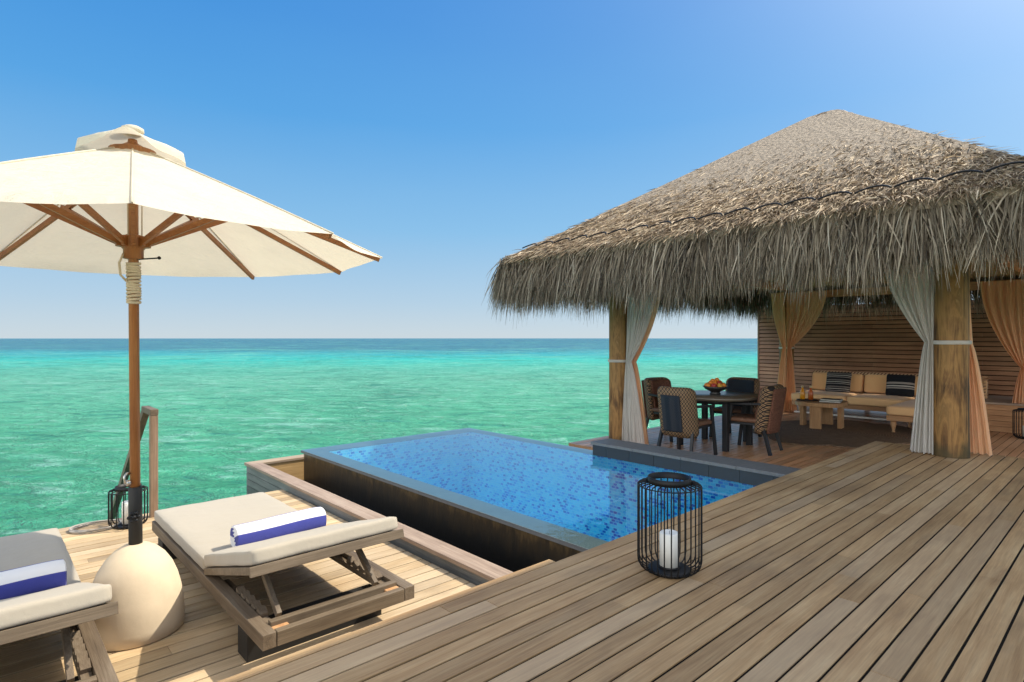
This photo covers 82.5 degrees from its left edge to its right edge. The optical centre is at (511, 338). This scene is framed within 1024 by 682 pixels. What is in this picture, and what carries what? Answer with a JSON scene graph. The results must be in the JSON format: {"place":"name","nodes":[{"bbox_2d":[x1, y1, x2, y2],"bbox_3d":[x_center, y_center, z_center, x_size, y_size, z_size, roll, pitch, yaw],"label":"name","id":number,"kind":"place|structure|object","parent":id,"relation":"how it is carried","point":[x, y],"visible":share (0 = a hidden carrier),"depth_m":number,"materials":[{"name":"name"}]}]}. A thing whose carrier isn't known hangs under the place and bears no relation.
{"place":"outdoors","nodes":[
{"label":"outdoors","id":0,"kind":"place"},
{"bbox_2d":[0,489,475,681],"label":"deck","id":1,"kind":"structure","parent":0,"point":[200,644],"depth_m":3.25,"materials":[{"name":"brown wood"}]},
{"bbox_2d":[0,528,118,681],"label":"sun lounger","id":2,"kind":"object","parent":1,"relation":"on","point":[74,608],"visible":0.96,"depth_m":2.29,"materials":[{"name":"cream fabric"},{"name":"grey teak"}]},
{"bbox_2d":[0,559,66,599],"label":"rolled towel","id":3,"kind":"object","parent":2,"relation":"on","point":[30,579],"visible":0.87,"depth_m":2.73,"materials":[{"name":"fabric"}]},
{"bbox_2d":[69,519,121,532],"bbox_3d":[-3.280,1.483,4.611,0.353,0.026,0.272,0,0,-43],"label":"rope","id":4,"kind":"object","parent":1,"relation":"on","point":[71,530],"visible":0.91,"depth_m":4.58,"materials":[{"name":"beige fabric"}]},
{"bbox_2d":[108,483,147,529],"bbox_3d":[-3.061,1.337,4.656,0.273,0.325,0.273,0,0,-43],"label":"wire lantern","id":5,"kind":"object","parent":1,"relation":"on","point":[118,489],"visible":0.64,"depth_m":4.59,"materials":[{"name":"black metal"}]},
{"bbox_2d":[122,500,127,523],"bbox_3d":[-3.061,1.383,4.656,0.090,0.176,0.090,0,0,-43],"label":"candle","id":6,"kind":"object","parent":5,"relation":"on","point":[125,511],"visible":0.34,"depth_m":4.61,"materials":[{"name":"wax"}]},
{"bbox_2d":[107,406,157,519],"bbox_3d":[-3.773,1.370,5.737,0.060,1.545,2.299,0,0,-43],"label":"stair handrail","id":7,"kind":"object","parent":1,"relation":"attached to","point":[150,412],"visible":0.74,"depth_m":4.90,"materials":[{"name":"brown wood"}]},
{"bbox_2d":[0,124,381,651],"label":"parasol","id":8,"kind":"object","parent":1,"relation":"on","point":[133,203],"visible":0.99,"depth_m":2.97,"materials":[{"name":"fabric"}]},
{"bbox_2d":[152,492,413,662],"bbox_3d":[-1.537,1.237,3.611,0.804,0.526,2.183,0,0,-43],"label":"sun lounger","id":9,"kind":"object","parent":1,"relation":"on","point":[194,539],"visible":0.95,"depth_m":3.00,"materials":[{"name":"cream fabric"},{"name":"grey teak"}]},
{"bbox_2d":[230,507,326,546],"bbox_3d":[-1.412,1.151,3.557,0.542,0.143,0.142,0,0,-44],"label":"rolled towel","id":10,"kind":"object","parent":9,"relation":"on","point":[280,525],"visible":0.91,"depth_m":3.49,"materials":[{"name":"white fabric"}]},
{"bbox_2d":[0,338,756,536],"bbox_3d":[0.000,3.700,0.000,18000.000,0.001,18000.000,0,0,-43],"label":"sea","id":11,"kind":"structure","parent":0,"point":[227,408],"depth_m":35.77,"materials":[{"name":"liquid"}]},
{"bbox_2d":[0,0,1023,337],"label":"sky","id":12,"kind":"structure","parent":0,"point":[442,140],"materials":[{"name":"blue"}]},
{"bbox_2d":[218,441,1023,681],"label":"deck","id":13,"kind":"structure","parent":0,"point":[876,561],"depth_m":2.42,"materials":[{"name":"brown wood"}]},
{"bbox_2d":[301,438,799,571],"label":"swimming pool","id":14,"kind":"structure","parent":13,"relation":"in","point":[514,520],"depth_m":5.80,"materials":[{"name":"blue liquid"}]},
{"bbox_2d":[244,454,512,585],"bbox_3d":[-0.008,1.910,5.817,3.345,0.980,5.381,0,0,-43],"label":"pool surround","id":15,"kind":"object","parent":14,"relation":"attached to","point":[286,474],"visible":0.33,"depth_m":4.84,"materials":[{"name":"brown wood"}]},
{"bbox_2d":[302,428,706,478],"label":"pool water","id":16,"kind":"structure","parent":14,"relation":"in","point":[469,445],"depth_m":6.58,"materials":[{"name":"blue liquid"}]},
{"bbox_2d":[637,472,702,578],"bbox_3d":[0.743,0.876,2.756,0.298,0.445,0.298,0,0,-43],"label":"wire lantern","id":17,"kind":"object","parent":13,"relation":"on","point":[656,568],"visible":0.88,"depth_m":2.69,"materials":[{"name":"black metal"}]},
{"bbox_2d":[659,529,677,567],"bbox_3d":[0.743,0.989,2.756,0.090,0.161,0.090,0,0,-43],"label":"candle","id":18,"kind":"object","parent":17,"relation":"on","point":[668,548],"visible":0.91,"depth_m":2.72,"materials":[{"name":"wax"}]},
{"bbox_2d":[569,405,1023,468],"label":"pavilion deck","id":19,"kind":"structure","parent":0,"point":[805,456],"depth_m":8.15,"materials":[{"name":"brown wood"}]},
{"bbox_2d":[641,377,696,441],"bbox_3d":[2.343,1.057,8.870,0.566,0.895,0.702,0,0,-34],"label":"dining chair","id":20,"kind":"object","parent":19,"relation":"on","point":[650,385],"visible":0.59,"depth_m":8.86,"materials":[{"name":"brown wicker"}]},
{"bbox_2d":[657,386,717,454],"bbox_3d":[2.198,1.057,7.474,0.693,0.895,0.566,0,0,-43],"label":"dining chair","id":21,"kind":"object","parent":19,"relation":"on","point":[678,413],"visible":0.98,"depth_m":7.23,"materials":[{"name":"beige wicker"}]},
{"bbox_2d":[681,390,758,451],"bbox_3d":[2.850,1.144,8.208,1.240,0.712,1.240,0,0,-43],"label":"dining table","id":22,"kind":"object","parent":19,"relation":"on","point":[706,397],"visible":0.59,"depth_m":7.88,"materials":[{"name":"black wood"}]},
{"bbox_2d":[703,385,727,394],"bbox_3d":[2.848,0.730,8.180,0.344,0.115,0.344,0,0,-43],"label":"fruit bowl","id":23,"kind":"object","parent":22,"relation":"on","point":[715,390],"visible":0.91,"depth_m":8.10,"materials":[{"name":"black ceramic"}]},
{"bbox_2d":[709,377,761,441],"bbox_3d":[3.428,1.057,8.875,0.693,0.895,0.566,0,0,-43],"label":"dining chair","id":24,"kind":"object","parent":19,"relation":"on","point":[744,384],"visible":0.53,"depth_m":8.85,"materials":[{"name":"black fabric"}]},
{"bbox_2d":[481,109,1023,458],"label":"thatched pavilion","id":25,"kind":"structure","parent":19,"relation":"on","point":[842,208],"depth_m":5.92,"materials":[{"name":"beige plant"}]},
{"bbox_2d":[608,292,655,443],"bbox_3d":[1.672,0.288,8.101,0.308,2.416,0.774,0,0,-43],"label":"curtain","id":26,"kind":"object","parent":25,"relation":"hanging from","point":[632,425],"visible":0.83,"depth_m":8.04,"materials":[{"name":"white fabric"}]},
{"bbox_2d":[632,291,659,444],"bbox_3d":[1.864,0.288,7.991,0.484,2.416,0.132,0,0,40],"label":"curtain","id":27,"kind":"object","parent":25,"relation":"hanging from","point":[637,355],"visible":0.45,"depth_m":8.01,"materials":[{"name":"white fabric"}]},
{"bbox_2d":[771,293,785,411],"bbox_3d":[5.455,0.288,11.932,0.140,2.416,0.258,0,0,-31],"label":"curtain","id":28,"kind":"object","parent":25,"relation":"hanging from","point":[778,308],"visible":0.8,"depth_m":11.88,"materials":[{"name":"beige fabric"}]},
{"bbox_2d":[779,291,825,411],"bbox_3d":[5.781,0.288,11.769,0.374,2.416,1.019,0,0,-18],"label":"curtain","id":29,"kind":"object","parent":25,"relation":"hanging from","point":[801,321],"visible":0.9,"depth_m":11.76,"materials":[{"name":"beige fabric"}]},
{"bbox_2d":[884,259,971,454],"bbox_3d":[3.923,0.088,5.535,0.303,2.016,0.703,0,0,-65],"label":"curtain","id":30,"kind":"object","parent":25,"relation":"hanging from","point":[916,307],"visible":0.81,"depth_m":5.55,"materials":[{"name":"white fabric"}]},
{"bbox_2d":[969,306,991,455],"bbox_3d":[4.366,0.087,5.556,0.091,2.014,0.320,0,0,-43],"label":"curtain","id":31,"kind":"object","parent":25,"relation":"hanging from","point":[980,441],"visible":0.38,"depth_m":5.51,"materials":[{"name":"beige fabric"}]},
{"bbox_2d":[980,279,1023,403],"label":"curtain","id":32,"kind":"object","parent":25,"relation":"hanging from","point":[1003,302],"visible":0.96,"depth_m":9.28,"materials":[{"name":"beige fabric"}]},
{"bbox_2d":[728,384,786,455],"bbox_3d":[3.266,1.057,7.775,0.702,0.895,0.566,0,0,41],"label":"dining chair","id":33,"kind":"object","parent":19,"relation":"on","point":[765,419],"visible":0.99,"depth_m":7.51,"materials":[{"name":"brown wicker"}]},
{"bbox_2d":[753,420,911,447],"bbox_3d":[5.170,1.492,9.272,3.193,0.012,2.280,0,0,-43],"label":"rug","id":34,"kind":"object","parent":19,"relation":"on","point":[853,434],"visible":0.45,"depth_m":9.00,"materials":[{"name":"brown carpet"}]},
{"bbox_2d":[795,398,847,428],"bbox_3d":[5.220,1.280,9.841,0.720,0.440,0.840,0,0,43],"label":"coffee table","id":35,"kind":"object","parent":34,"relation":"on","point":[820,413],"visible":0.88,"depth_m":9.61,"materials":[{"name":"brown wood"}]},
{"bbox_2d":[796,399,817,400],"bbox_3d":[5.025,1.052,9.934,0.340,0.014,0.340,0,0,-43],"label":"tray","id":36,"kind":"object","parent":35,"relation":"on","point":[807,400],"visible":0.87,"depth_m":9.88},
{"bbox_2d":[800,386,804,398],"bbox_3d":[4.971,0.929,9.993,0.084,0.230,0.084,0,0,-43],"label":"juice bottle","id":37,"kind":"object","parent":36,"relation":"on","point":[802,393],"visible":1,"depth_m":9.96,"materials":[{"name":"glass"}]},
{"bbox_2d":[808,386,812,399],"bbox_3d":[5.082,0.929,9.932,0.084,0.230,0.084,0,0,-43],"label":"juice bottle","id":38,"kind":"object","parent":36,"relation":"on","point":[810,394],"visible":1,"depth_m":9.91,"materials":[{"name":"orange glass"}]},
{"bbox_2d":[819,400,841,402],"bbox_3d":[5.284,1.047,9.682,0.310,0.024,0.240,0,0,35],"label":"book","id":39,"kind":"object","parent":35,"relation":"on","point":[830,401],"visible":0.71,"depth_m":9.58,"materials":[{"name":"paper"}]},
{"bbox_2d":[820,398,842,401],"bbox_3d":[5.298,1.022,9.682,0.290,0.026,0.230,0,0,42],"label":"book","id":40,"kind":"object","parent":39,"relation":"on","point":[829,399],"visible":1,"depth_m":9.62,"materials":[{"name":"paper"}]},
{"bbox_2d":[757,300,1019,396],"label":"slatted wall","id":41,"kind":"structure","parent":19,"relation":"on","point":[871,344],"depth_m":12.24,"materials":[{"name":"brown wood"}]},
{"bbox_2d":[791,370,987,431],"bbox_3d":[6.392,1.050,10.327,2.335,0.900,2.870,0,0,-43],"label":"corner sofa","id":42,"kind":"object","parent":19,"relation":"on","point":[898,408],"visible":0.45,"depth_m":10.66,"materials":[{"name":"oiled wood"},{"name":"cane"},{"name":"fabric"}]},
{"bbox_2d":[825,372,851,392],"bbox_3d":[6.392,0.860,11.433,0.130,0.408,0.448,24,-16,-40],"label":"throw pillow","id":43,"kind":"object","parent":42,"relation":"on","point":[838,381],"visible":0.99,"depth_m":11.38,"materials":[{"name":"black fabric"}]},
{"bbox_2d":[885,374,914,396],"bbox_3d":[7.072,0.860,10.632,0.448,0.408,0.130,0,-18,44],"label":"throw pillow","id":44,"kind":"object","parent":42,"relation":"on","point":[900,385],"visible":1,"depth_m":10.58,"materials":[{"name":"black fabric"}]},
{"bbox_2d":[985,395,1023,433],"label":"timber bench","id":45,"kind":"object","parent":19,"relation":"on","point":[999,409],"visible":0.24,"depth_m":9.29,"materials":[{"name":"brown wood"}]},
{"bbox_2d":[1012,408,1023,438],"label":"wire lantern","id":46,"kind":"object","parent":19,"relation":"on","point":[1013,420],"visible":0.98,"depth_m":8.78,"materials":[{"name":"black metal"}]}
]}

